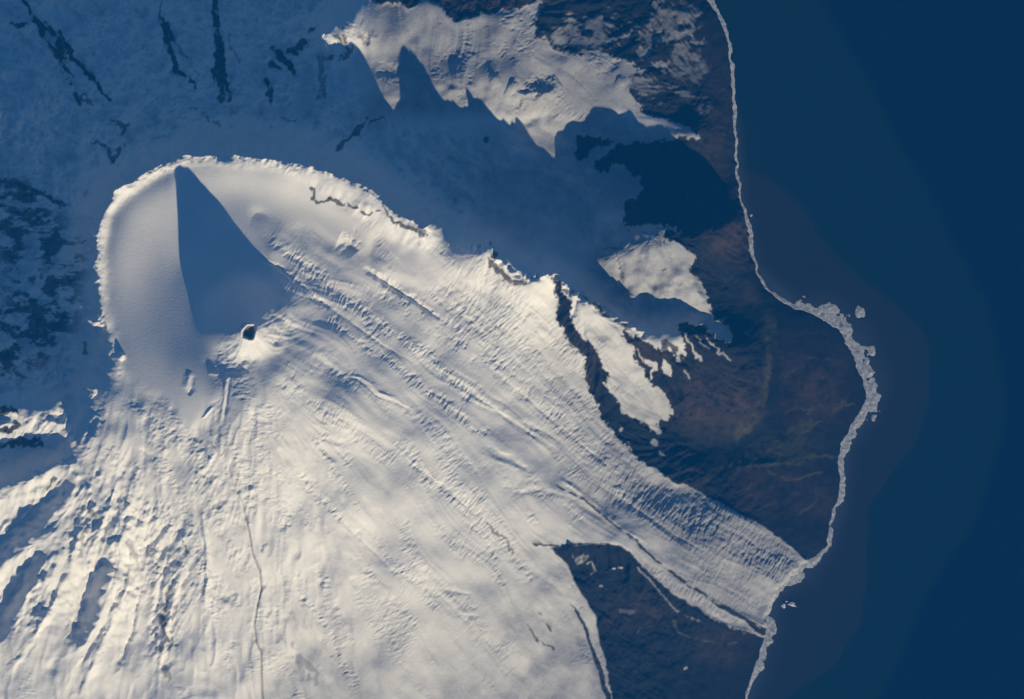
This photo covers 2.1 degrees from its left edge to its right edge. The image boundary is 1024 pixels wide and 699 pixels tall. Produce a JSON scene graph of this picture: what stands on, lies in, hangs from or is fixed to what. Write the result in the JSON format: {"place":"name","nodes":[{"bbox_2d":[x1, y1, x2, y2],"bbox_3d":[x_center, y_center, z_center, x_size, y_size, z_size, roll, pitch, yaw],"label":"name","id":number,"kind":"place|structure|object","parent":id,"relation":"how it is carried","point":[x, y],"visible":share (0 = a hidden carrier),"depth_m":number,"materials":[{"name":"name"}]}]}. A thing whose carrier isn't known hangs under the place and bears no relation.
{"place":"outdoors","nodes":[
{"label":"outdoors","id":0,"kind":"place"},
{"bbox_2d":[94,153,427,394],"bbox_3d":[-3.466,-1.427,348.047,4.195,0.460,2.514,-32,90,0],"label":"caldera","id":1,"kind":"object","parent":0,"point":[175,247],"visible":1,"depth_m":348.11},
{"bbox_2d":[188,279,309,389],"bbox_3d":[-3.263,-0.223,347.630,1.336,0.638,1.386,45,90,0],"label":"volcano cone","id":2,"kind":"object","parent":1,"relation":"on","point":[245,334],"visible":1,"depth_m":347.67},
{"bbox_2d":[0,0,678,415],"bbox_3d":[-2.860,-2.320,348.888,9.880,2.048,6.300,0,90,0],"label":"snowfield","id":3,"kind":"structure","parent":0,"point":[102,102],"depth_m":349.17,"materials":[{"name":"white snow"}]},
{"bbox_2d":[0,8,764,698],"bbox_3d":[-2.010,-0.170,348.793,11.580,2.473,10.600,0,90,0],"label":"snow slope","id":4,"kind":"structure","parent":0,"point":[308,524],"depth_m":348.75,"materials":[{"name":"white snow"}]},
{"bbox_2d":[374,0,536,21],"bbox_3d":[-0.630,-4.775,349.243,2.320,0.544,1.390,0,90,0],"label":"rocky slope","id":5,"kind":"structure","parent":0,"point":[456,10],"depth_m":349.04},
{"bbox_2d":[315,0,700,140],"bbox_3d":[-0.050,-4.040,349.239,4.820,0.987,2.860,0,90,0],"label":"snow plateau","id":6,"kind":"structure","parent":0,"point":[429,59],"depth_m":349.03,"materials":[{"name":"white snow"}]},
{"bbox_2d":[241,225,808,635],"bbox_3d":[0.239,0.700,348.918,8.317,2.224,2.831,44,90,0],"label":"glacier","id":7,"kind":"object","parent":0,"point":[460,359],"visible":1,"depth_m":348.59,"materials":[{"name":"white snow"}]},
{"bbox_2d":[551,277,679,481],"bbox_3d":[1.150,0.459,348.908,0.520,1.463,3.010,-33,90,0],"label":"rock ridge","id":8,"kind":"object","parent":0,"point":[636,436],"visible":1,"depth_m":349.20,"materials":[{"name":"brown stone"}]},
{"bbox_2d":[552,544,763,698],"bbox_3d":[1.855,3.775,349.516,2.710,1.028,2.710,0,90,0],"label":"lava field","id":9,"kind":"structure","parent":0,"point":[656,638],"depth_m":349.70,"materials":[{"name":"brown stone"}]},
{"bbox_2d":[588,214,732,356],"bbox_3d":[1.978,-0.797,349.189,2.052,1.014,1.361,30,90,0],"label":"snow peak","id":10,"kind":"structure","parent":0,"point":[643,277],"depth_m":349.06,"materials":[{"name":"white snow"}]},
{"bbox_2d":[534,0,865,559],"bbox_3d":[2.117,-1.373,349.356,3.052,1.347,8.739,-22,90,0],"label":"coastal plain","id":11,"kind":"structure","parent":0,"point":[756,429],"depth_m":349.79,"materials":[{"name":"brown soil"}]},
{"bbox_2d":[560,273,684,445],"bbox_3d":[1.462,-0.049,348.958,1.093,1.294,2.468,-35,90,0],"label":"hanging glacier","id":12,"kind":"object","parent":11,"relation":"on","point":[599,325],"visible":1,"depth_m":348.94,"materials":[{"name":"white snow"}]},
{"bbox_2d":[714,0,1023,698],"bbox_3d":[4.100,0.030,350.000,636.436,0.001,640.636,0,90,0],"label":"sea","id":13,"kind":"structure","parent":0,"point":[880,157],"depth_m":350.00,"materials":[{"name":"liquid"}]},
{"bbox_2d":[707,0,880,698],"bbox_3d":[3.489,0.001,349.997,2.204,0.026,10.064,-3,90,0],"label":"surf","id":14,"kind":"structure","parent":13,"relation":"on","point":[828,312],"depth_m":350.00,"materials":[{"name":"liquid"}]}
]}

